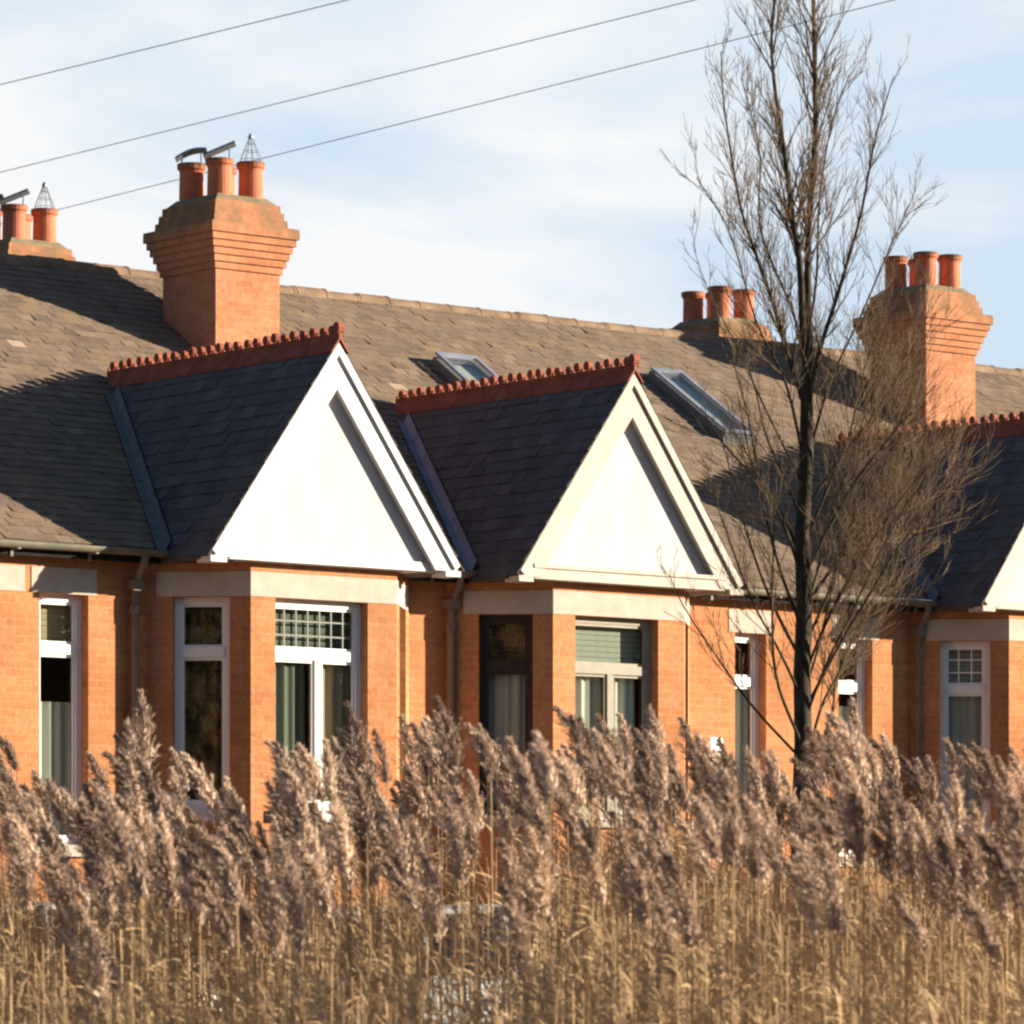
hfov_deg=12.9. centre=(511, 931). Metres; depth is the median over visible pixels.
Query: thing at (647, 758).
reed
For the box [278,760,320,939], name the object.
reed
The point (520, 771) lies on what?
reed
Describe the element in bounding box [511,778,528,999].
reed
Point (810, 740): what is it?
reed
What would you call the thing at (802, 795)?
reed
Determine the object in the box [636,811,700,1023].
reed
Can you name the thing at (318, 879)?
reed
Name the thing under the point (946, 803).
reed
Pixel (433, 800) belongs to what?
reed
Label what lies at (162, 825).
reed
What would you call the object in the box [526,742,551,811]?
reed
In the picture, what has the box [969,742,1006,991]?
reed
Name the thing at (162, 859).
reed
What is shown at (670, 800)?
reed
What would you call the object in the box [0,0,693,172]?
overhead cable
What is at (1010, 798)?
reed
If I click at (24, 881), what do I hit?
reed
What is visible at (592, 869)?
reed
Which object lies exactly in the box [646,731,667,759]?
reed
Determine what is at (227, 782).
reed
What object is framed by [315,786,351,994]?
reed
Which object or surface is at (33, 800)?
reed
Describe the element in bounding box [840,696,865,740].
reed
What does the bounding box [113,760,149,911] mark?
reed
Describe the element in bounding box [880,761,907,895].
reed
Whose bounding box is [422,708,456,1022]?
reed
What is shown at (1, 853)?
reed
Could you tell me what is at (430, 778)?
reed
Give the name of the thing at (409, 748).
reed
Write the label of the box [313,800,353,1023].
reed
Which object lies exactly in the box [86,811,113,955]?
reed
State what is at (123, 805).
reed
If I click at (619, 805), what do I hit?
reed
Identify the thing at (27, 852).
reed
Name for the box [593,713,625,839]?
reed
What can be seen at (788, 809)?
reed
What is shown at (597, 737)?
reed
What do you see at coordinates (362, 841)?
reed
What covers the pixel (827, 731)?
reed
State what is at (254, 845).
reed
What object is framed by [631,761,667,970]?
reed
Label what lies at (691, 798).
reed
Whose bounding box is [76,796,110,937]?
reed
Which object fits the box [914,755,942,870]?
reed
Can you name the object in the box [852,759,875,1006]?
reed
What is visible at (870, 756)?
reed
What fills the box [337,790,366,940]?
reed
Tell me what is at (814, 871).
reed
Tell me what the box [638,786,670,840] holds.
reed
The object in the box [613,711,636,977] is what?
reed
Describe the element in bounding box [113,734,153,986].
reed
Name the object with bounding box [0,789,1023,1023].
reed stalks
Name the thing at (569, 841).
reed
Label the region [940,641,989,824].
window
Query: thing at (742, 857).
reed
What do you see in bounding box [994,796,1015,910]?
reed
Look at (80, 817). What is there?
reed
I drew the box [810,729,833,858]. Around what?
reed
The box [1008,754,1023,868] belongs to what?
reed
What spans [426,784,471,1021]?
reed
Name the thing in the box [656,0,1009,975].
bare tree
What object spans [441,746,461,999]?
reed
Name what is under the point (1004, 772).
reed
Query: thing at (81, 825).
reed
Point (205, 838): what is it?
reed
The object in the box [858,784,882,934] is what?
reed
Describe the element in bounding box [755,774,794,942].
reed
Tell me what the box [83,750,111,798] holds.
reed
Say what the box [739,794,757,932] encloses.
reed
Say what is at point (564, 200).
sky
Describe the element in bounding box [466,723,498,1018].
reed
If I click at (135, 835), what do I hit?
reed
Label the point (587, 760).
reed
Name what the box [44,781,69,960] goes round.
reed
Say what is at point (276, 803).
reed
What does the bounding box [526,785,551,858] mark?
reed
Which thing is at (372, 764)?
reed
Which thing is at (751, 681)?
window
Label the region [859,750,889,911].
reed
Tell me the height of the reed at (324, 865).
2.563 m
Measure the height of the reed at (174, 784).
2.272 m
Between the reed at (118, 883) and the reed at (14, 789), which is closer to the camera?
the reed at (118, 883)
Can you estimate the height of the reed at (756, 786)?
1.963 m
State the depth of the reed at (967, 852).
16.20 m
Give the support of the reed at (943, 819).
on the ground
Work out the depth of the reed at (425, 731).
23.04 m
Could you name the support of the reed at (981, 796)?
on the ground
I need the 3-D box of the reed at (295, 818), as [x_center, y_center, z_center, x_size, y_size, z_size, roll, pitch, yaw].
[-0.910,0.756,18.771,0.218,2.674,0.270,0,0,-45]
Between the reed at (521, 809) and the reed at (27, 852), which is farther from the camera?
the reed at (521, 809)
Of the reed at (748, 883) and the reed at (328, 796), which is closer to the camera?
the reed at (748, 883)
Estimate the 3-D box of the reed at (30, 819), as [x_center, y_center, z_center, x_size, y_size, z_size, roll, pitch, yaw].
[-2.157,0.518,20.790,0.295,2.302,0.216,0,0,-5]
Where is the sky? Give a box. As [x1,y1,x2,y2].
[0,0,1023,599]
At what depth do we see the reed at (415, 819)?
23.93 m
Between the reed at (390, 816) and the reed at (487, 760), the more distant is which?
the reed at (390, 816)
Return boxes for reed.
[0,735,23,932]
[0,751,16,948]
[0,765,20,917]
[0,771,6,958]
[0,787,12,925]
[0,823,36,1018]
[0,838,3,1014]
[4,812,42,995]
[7,775,26,923]
[8,825,35,1007]
[12,795,42,959]
[17,782,47,973]
[30,768,52,962]
[43,777,71,981]
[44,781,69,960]
[59,787,83,951]
[71,807,138,986]
[73,816,105,1021]
[74,782,99,928]
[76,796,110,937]
[79,794,104,947]
[79,806,127,997]
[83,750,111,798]
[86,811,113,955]
[87,780,133,981]
[90,793,139,1017]
[97,837,140,1012]
[101,748,150,908]
[111,801,138,1021]
[112,717,142,799]
[112,824,154,1023]
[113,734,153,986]
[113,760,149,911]
[113,795,148,907]
[114,813,158,1023]
[115,779,132,907]
[118,756,148,821]
[125,814,173,973]
[127,755,168,1022]
[128,687,161,939]
[128,807,161,981]
[142,829,184,1023]
[143,795,162,916]
[144,811,177,1022]
[148,810,179,978]
[155,787,190,978]
[164,766,189,906]
[168,747,193,927]
[178,751,227,976]
[180,837,219,1023]
[196,828,232,1023]
[207,835,245,1023]
[215,787,257,958]
[217,776,239,830]
[217,786,248,981]
[222,798,251,963]
[229,816,263,966]
[259,739,300,1005]
[262,738,304,881]
[262,775,293,968]
[262,780,278,857]
[264,844,318,1023]
[265,833,306,1020]
[267,794,297,961]
[271,794,324,1015]
[275,758,311,1023]
[276,767,305,828]
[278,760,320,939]
[286,808,326,965]
[290,750,315,809]
[290,810,324,971]
[290,840,337,985]
[292,815,344,1019]
[295,742,328,968]
[309,801,338,959]
[313,738,339,1020]
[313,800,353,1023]
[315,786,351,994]
[324,786,355,1023]
[330,736,350,992]
[332,766,357,1014]
[333,755,357,1018]
[335,700,372,1001]
[335,767,374,1023]
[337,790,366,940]
[343,745,380,858]
[345,776,375,986]
[347,807,376,1017]
[358,769,404,1022]
[359,741,379,848]
[369,823,417,1023]
[371,726,391,939]
[372,793,410,995]
[373,803,406,1019]
[375,807,417,950]
[388,786,415,823]
[390,714,436,1016]
[392,782,434,981]
[393,779,447,1013]
[397,781,432,1023]
[398,798,425,970]
[400,763,428,996]
[401,808,428,1014]
[404,724,451,982]
[405,751,433,1002]
[406,721,456,1007]
[416,720,431,968]
[418,714,444,1017]
[421,694,466,1023]
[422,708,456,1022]
[423,786,447,1016]
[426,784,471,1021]
[430,766,470,987]
[430,767,466,975]
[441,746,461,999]
[444,785,482,979]
[455,769,494,1001]
[459,731,497,1006]
[463,721,511,989]
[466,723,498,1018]
[484,788,519,1019]
[489,739,514,890]
[493,770,514,848]
[500,735,537,887]
[505,748,532,967]
[505,762,539,1022]
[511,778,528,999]
[512,782,555,1023]
[513,729,559,1022]
[514,813,558,921]
[515,824,564,961]
[516,804,560,1002]
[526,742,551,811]
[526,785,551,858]
[532,769,553,927]
[535,790,558,855]
[541,764,570,1019]
[543,780,584,983]
[546,799,580,995]
[548,751,585,1012]
[550,704,594,885]
[555,749,582,931]
[559,743,585,907]
[564,713,585,951]
[566,716,598,876]
[569,831,612,967]
[572,743,613,919]
[577,771,619,913]
[587,754,621,1016]
[589,727,619,935]
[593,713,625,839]
[596,743,630,1012]
[600,808,635,1023]
[605,752,637,954]
[607,799,636,846]
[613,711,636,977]
[614,765,630,865]
[619,777,651,931]
[626,807,667,994]
[629,753,644,935]
[630,726,654,913]
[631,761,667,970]
[632,769,649,829]
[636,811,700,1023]
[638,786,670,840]
[639,703,667,832]
[639,761,666,814]
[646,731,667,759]
[647,750,670,1011]
[649,743,677,856]
[655,851,704,1023]
[662,755,696,887]
[663,798,679,853]
[665,742,682,846]
[672,815,720,999]
[674,716,700,827]
[677,794,697,839]
[681,748,706,902]
[681,798,728,1023]
[686,792,711,896]
[690,760,708,892]
[693,731,726,878]
[695,750,721,1012]
[696,792,740,988]
[699,766,726,1020]
[705,766,751,1023]
[709,735,738,886]
[710,772,750,1023]
[720,753,744,906]
[726,822,755,970]
[731,788,766,1015]
[734,788,785,1010]
[734,821,795,1013]
[737,856,754,960]
[739,759,765,1003]
[739,784,751,862]
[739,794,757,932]
[739,847,761,991]
[741,746,765,804]
[744,875,753,1019]
[748,827,805,1004]
[752,805,794,942]
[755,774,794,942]
[758,749,786,948]
[758,797,785,1021]
[763,748,781,791]
[772,773,803,979]
[779,797,815,928]
[786,833,836,1016]
[786,850,825,1023]
[787,757,844,901]
[788,801,818,997]
[788,814,847,1022]
[799,792,821,926]
[800,723,837,862]
[802,742,827,790]
[802,788,831,988]
[804,817,819,949]
[807,796,844,1023]
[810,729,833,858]
[819,720,835,864]
[819,740,847,968]
[823,807,849,904]
[825,710,881,997]
[826,730,847,897]
[826,795,861,888]
[830,757,877,960]
[830,779,869,963]
[835,782,874,978]
[836,756,871,895]
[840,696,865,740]
[845,792,878,961]
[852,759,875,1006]
[858,733,885,1017]
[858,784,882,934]
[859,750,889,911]
[860,785,902,1021]
[868,737,899,880]
[868,831,902,989]
[873,774,923,1013]
[874,802,904,950]
[878,802,905,931]
[879,731,904,921]
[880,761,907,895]
[883,790,916,953]
[895,754,934,956]
[900,804,934,911]
[907,757,943,901]
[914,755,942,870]
[919,792,939,861]
[924,832,962,1023]
[928,802,978,1023]
[935,788,965,959]
[936,736,966,831]
[945,772,966,890]
[951,829,1006,1021]
[956,742,994,902]
[960,815,1002,1023]
[962,800,994,1004]
[966,745,989,909]
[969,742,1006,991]
[975,830,1023,1023]
[978,766,1008,942]
[985,802,1023,1020]
[986,755,1022,1012]
[993,782,1023,899]
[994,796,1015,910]
[1000,802,1023,1018]
[1003,830,1023,1011]
[1005,746,1023,800]
[1005,790,1023,831]
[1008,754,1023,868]
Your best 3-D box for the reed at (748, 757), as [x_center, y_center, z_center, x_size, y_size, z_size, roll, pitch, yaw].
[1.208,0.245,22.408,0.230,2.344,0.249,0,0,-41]
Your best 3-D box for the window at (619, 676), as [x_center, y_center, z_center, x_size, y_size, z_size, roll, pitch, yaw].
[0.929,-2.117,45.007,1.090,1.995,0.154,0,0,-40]
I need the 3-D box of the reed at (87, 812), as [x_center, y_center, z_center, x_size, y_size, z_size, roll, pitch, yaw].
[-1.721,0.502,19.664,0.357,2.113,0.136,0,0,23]
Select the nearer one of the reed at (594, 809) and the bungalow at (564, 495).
the reed at (594, 809)
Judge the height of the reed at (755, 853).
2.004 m
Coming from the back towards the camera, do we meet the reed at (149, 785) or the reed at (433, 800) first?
the reed at (433, 800)
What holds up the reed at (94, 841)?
on the ground
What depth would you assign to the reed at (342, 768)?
22.77 m
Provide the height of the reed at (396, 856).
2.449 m
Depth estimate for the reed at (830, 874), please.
15.04 m
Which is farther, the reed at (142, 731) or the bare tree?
the bare tree
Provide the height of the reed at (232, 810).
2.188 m
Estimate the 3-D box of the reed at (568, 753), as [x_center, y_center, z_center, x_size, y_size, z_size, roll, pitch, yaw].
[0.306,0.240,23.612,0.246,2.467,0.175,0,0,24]
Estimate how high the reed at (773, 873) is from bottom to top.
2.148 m
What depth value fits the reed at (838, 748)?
23.47 m
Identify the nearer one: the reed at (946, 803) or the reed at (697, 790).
the reed at (697, 790)
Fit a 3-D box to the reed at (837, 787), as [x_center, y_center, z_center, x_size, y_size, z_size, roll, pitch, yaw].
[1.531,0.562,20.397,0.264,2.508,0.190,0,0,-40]
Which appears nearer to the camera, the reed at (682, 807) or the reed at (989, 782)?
the reed at (989, 782)
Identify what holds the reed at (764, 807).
on the ground
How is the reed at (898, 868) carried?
on the ground
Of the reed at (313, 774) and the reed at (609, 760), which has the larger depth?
the reed at (313, 774)
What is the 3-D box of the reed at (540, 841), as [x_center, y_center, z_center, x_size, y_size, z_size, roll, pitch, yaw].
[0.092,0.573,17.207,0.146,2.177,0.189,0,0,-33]
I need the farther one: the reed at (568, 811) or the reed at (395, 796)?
the reed at (395, 796)
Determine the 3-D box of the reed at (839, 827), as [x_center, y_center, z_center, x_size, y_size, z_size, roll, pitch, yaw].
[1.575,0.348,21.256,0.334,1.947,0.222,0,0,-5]
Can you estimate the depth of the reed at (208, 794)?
23.50 m
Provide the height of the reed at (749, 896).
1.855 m
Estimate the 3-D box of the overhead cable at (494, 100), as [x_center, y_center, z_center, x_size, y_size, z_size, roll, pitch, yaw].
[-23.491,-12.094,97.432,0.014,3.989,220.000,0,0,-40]
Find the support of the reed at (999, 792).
on the ground
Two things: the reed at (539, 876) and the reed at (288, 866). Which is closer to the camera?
the reed at (288, 866)
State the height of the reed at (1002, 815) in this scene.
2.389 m
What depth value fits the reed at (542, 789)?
24.65 m
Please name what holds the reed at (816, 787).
on the ground
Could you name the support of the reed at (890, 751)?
on the ground
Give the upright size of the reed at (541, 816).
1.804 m
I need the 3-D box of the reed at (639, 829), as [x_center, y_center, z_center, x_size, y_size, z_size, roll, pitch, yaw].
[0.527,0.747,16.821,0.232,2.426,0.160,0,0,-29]
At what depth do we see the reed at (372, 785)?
19.84 m
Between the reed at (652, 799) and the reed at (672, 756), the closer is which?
the reed at (652, 799)
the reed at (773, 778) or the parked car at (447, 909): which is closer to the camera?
the reed at (773, 778)
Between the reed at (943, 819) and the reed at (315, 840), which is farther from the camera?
the reed at (315, 840)
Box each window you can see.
[39,594,81,844]
[175,597,229,808]
[275,599,360,810]
[480,615,532,815]
[575,616,650,816]
[735,633,758,805]
[838,639,864,855]
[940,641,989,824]
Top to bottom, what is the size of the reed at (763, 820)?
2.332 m
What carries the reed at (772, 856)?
on the ground
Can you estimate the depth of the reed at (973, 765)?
24.16 m
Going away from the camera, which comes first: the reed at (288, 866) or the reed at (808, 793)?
the reed at (288, 866)
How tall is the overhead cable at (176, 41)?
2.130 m
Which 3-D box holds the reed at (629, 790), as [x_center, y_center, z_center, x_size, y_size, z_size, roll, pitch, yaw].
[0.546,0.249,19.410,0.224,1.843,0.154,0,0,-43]
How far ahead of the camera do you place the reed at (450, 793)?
20.14 m
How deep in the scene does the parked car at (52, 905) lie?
33.98 m
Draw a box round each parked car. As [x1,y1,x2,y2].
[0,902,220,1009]
[262,904,623,1023]
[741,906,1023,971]
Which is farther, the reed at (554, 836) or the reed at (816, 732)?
the reed at (816, 732)
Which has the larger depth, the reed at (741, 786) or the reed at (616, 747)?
the reed at (616, 747)
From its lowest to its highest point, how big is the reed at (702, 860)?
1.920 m
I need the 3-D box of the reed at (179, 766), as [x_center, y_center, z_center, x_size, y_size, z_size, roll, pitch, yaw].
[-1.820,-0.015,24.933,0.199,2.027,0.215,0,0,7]
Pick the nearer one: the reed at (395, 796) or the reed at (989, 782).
the reed at (989, 782)
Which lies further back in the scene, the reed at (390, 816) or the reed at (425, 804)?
the reed at (425, 804)
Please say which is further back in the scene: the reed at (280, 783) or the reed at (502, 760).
the reed at (502, 760)
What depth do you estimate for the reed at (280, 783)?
21.61 m
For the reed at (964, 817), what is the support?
on the ground
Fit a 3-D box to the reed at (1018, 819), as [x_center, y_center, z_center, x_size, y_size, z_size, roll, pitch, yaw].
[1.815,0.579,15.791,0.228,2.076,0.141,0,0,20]
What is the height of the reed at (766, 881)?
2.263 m
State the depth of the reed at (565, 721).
23.48 m
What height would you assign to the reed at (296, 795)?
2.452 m
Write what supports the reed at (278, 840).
on the ground
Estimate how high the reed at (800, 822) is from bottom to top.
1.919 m
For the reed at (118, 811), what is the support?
on the ground
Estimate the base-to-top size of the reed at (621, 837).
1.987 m
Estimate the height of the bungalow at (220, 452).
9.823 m
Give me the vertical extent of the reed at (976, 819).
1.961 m
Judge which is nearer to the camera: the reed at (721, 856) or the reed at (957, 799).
the reed at (721, 856)
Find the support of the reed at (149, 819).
on the ground
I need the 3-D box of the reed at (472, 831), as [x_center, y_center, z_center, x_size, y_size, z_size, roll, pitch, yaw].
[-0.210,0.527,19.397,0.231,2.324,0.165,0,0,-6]
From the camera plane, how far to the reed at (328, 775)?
20.44 m
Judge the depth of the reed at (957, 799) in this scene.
23.24 m
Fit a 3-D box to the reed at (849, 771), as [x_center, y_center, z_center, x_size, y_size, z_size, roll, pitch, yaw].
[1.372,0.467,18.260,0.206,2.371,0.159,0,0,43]
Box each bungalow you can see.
[0,134,463,955]
[4,269,847,945]
[517,251,1023,923]
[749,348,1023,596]
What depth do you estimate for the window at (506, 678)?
44.59 m
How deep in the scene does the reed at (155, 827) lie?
20.89 m
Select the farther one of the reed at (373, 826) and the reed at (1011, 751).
the reed at (1011, 751)
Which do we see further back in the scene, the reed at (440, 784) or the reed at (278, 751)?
the reed at (440, 784)
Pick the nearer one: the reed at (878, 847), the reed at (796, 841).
the reed at (878, 847)
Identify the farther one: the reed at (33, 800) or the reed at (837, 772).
the reed at (837, 772)
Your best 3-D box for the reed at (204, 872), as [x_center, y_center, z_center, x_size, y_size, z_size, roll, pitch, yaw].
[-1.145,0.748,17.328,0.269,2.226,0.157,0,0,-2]
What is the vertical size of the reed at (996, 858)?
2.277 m
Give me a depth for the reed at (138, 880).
16.12 m
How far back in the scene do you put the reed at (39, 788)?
23.63 m
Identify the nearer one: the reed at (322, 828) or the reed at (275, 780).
the reed at (322, 828)
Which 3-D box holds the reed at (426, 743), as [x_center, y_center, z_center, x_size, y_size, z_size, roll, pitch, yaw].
[-0.349,0.065,21.765,0.347,2.175,0.124,0,0,16]
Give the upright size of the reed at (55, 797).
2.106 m
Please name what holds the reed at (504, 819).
on the ground
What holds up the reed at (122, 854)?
on the ground
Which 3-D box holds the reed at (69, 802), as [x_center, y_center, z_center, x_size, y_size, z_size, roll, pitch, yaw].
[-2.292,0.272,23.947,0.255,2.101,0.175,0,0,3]
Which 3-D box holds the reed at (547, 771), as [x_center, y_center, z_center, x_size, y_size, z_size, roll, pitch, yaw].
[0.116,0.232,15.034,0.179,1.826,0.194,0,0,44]
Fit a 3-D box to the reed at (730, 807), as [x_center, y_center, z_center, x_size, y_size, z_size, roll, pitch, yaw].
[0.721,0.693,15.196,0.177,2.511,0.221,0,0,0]
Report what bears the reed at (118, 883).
on the ground
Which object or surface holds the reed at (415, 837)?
on the ground
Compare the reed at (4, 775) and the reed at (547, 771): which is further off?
the reed at (4, 775)
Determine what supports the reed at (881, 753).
on the ground
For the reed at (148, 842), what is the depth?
20.82 m
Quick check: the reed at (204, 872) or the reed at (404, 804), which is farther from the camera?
the reed at (404, 804)
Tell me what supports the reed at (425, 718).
on the ground
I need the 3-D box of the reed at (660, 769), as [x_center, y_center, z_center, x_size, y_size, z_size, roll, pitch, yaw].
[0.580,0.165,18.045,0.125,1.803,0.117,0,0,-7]
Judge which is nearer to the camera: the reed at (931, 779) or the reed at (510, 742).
the reed at (510, 742)
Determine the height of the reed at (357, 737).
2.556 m
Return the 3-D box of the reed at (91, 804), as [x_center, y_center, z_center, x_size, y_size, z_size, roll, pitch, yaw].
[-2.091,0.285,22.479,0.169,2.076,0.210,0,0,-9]
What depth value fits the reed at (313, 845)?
18.12 m
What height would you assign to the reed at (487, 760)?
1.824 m
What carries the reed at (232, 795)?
on the ground
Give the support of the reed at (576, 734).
on the ground
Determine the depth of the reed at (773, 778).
21.12 m
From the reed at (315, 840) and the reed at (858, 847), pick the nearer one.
the reed at (858, 847)
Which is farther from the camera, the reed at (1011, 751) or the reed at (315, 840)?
the reed at (1011, 751)
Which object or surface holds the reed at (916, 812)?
on the ground
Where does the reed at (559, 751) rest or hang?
on the ground
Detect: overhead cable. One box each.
[0,0,346,84]
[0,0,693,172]
[1,0,892,223]
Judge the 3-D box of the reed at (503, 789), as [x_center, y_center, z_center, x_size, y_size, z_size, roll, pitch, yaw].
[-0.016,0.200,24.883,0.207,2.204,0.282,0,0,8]
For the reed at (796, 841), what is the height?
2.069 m
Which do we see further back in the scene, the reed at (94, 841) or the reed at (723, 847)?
the reed at (94, 841)
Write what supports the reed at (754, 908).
on the ground
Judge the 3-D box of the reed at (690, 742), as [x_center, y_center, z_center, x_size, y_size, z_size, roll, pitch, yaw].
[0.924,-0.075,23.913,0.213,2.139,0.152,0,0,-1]
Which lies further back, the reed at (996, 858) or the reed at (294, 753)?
the reed at (294, 753)
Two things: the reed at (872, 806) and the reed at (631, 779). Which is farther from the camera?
the reed at (872, 806)
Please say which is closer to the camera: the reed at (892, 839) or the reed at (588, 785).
the reed at (892, 839)
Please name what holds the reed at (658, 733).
on the ground
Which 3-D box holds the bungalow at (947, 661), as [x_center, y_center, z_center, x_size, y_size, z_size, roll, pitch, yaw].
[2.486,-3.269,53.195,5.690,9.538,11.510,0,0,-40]
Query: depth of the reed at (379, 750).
24.18 m
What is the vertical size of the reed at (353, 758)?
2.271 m
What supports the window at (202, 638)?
in the bungalow at (220, 452)
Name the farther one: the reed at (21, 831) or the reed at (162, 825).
the reed at (21, 831)
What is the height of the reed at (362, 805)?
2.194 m
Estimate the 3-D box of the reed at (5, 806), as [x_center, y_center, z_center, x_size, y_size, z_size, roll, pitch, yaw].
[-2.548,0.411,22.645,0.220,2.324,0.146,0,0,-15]
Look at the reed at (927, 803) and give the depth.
23.36 m
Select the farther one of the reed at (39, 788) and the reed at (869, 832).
the reed at (39, 788)
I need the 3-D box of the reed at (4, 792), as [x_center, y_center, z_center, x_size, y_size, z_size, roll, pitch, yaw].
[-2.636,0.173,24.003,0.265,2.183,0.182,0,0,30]
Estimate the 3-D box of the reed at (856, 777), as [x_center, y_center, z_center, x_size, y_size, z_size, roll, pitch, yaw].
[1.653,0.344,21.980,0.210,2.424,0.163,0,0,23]
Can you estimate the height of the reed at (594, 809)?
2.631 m
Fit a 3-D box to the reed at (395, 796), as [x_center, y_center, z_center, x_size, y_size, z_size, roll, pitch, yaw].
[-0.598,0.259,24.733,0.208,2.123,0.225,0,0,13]
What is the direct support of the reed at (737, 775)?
on the ground
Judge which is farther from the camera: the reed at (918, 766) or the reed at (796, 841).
the reed at (918, 766)
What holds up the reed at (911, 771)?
on the ground
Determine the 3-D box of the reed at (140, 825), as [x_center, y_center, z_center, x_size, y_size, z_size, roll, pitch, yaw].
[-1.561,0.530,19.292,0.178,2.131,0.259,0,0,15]
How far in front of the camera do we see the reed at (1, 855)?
24.39 m
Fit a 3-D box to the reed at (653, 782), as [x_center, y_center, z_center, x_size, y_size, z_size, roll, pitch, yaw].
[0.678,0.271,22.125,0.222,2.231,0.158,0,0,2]
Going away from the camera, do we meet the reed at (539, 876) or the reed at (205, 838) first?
the reed at (205, 838)
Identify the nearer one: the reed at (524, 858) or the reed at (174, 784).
the reed at (524, 858)
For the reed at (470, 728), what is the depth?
22.37 m
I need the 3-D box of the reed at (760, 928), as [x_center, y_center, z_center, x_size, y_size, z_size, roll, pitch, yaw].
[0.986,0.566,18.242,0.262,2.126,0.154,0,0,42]
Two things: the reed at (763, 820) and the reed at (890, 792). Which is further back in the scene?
the reed at (890, 792)
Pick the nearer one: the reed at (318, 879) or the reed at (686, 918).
the reed at (686, 918)
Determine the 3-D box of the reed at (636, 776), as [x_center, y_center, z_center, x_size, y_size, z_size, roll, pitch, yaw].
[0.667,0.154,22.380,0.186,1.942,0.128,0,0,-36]
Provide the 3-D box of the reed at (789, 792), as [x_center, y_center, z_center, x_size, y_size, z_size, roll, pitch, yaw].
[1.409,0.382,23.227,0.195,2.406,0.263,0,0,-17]
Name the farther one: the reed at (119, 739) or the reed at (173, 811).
the reed at (119, 739)
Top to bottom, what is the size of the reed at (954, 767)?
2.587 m
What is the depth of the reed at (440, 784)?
23.75 m
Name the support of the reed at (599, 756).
on the ground
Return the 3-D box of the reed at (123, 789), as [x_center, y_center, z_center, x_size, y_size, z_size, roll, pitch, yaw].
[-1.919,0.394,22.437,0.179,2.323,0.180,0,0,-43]
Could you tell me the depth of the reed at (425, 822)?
21.69 m
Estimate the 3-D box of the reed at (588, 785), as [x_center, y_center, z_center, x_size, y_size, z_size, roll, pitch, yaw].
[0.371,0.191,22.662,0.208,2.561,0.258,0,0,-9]
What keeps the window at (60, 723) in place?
in the bungalow at (220, 452)
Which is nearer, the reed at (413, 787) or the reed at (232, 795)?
the reed at (413, 787)
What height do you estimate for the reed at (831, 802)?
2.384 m
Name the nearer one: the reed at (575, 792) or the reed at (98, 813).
the reed at (575, 792)
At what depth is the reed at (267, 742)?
24.48 m
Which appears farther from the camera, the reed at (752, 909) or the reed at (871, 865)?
the reed at (871, 865)
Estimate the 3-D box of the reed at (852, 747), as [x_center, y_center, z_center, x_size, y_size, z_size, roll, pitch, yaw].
[1.500,0.265,19.250,0.371,2.429,0.210,0,0,24]
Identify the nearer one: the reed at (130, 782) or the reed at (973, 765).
the reed at (130, 782)
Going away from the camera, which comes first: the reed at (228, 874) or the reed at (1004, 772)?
the reed at (228, 874)
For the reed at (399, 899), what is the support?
on the ground
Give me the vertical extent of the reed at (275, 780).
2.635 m
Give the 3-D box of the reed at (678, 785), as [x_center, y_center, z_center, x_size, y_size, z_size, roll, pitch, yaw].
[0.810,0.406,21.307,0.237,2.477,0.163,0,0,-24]
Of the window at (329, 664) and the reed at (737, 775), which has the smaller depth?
the reed at (737, 775)
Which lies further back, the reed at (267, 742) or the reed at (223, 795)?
the reed at (267, 742)
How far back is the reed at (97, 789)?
21.79 m
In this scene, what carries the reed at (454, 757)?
on the ground
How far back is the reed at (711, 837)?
15.11 m
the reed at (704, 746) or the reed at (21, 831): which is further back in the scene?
the reed at (704, 746)
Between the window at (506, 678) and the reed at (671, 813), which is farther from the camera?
the window at (506, 678)
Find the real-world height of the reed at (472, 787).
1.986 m
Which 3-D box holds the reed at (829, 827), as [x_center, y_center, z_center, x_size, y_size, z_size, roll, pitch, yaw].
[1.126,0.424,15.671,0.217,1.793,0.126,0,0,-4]
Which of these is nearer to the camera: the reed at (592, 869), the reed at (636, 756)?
the reed at (592, 869)
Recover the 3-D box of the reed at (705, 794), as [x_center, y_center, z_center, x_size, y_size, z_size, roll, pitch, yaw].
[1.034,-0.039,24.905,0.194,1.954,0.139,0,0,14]
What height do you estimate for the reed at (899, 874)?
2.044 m
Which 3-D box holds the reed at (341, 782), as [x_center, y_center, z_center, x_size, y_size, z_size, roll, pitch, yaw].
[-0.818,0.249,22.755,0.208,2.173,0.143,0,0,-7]
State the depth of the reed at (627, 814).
22.87 m
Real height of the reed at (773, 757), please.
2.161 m
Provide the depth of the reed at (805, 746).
24.70 m
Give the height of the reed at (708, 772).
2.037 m
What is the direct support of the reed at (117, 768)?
on the ground
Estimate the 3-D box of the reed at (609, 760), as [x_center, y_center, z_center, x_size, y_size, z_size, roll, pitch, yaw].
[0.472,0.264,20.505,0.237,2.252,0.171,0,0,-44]
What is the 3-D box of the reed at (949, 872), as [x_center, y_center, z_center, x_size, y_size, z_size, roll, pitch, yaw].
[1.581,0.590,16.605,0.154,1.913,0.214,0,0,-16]
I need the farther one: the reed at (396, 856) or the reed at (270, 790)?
the reed at (270, 790)
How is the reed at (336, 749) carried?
on the ground
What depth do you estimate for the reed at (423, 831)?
22.09 m
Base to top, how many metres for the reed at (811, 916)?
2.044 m
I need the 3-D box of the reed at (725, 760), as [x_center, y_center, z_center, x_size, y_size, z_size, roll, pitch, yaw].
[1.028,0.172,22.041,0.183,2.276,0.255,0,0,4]

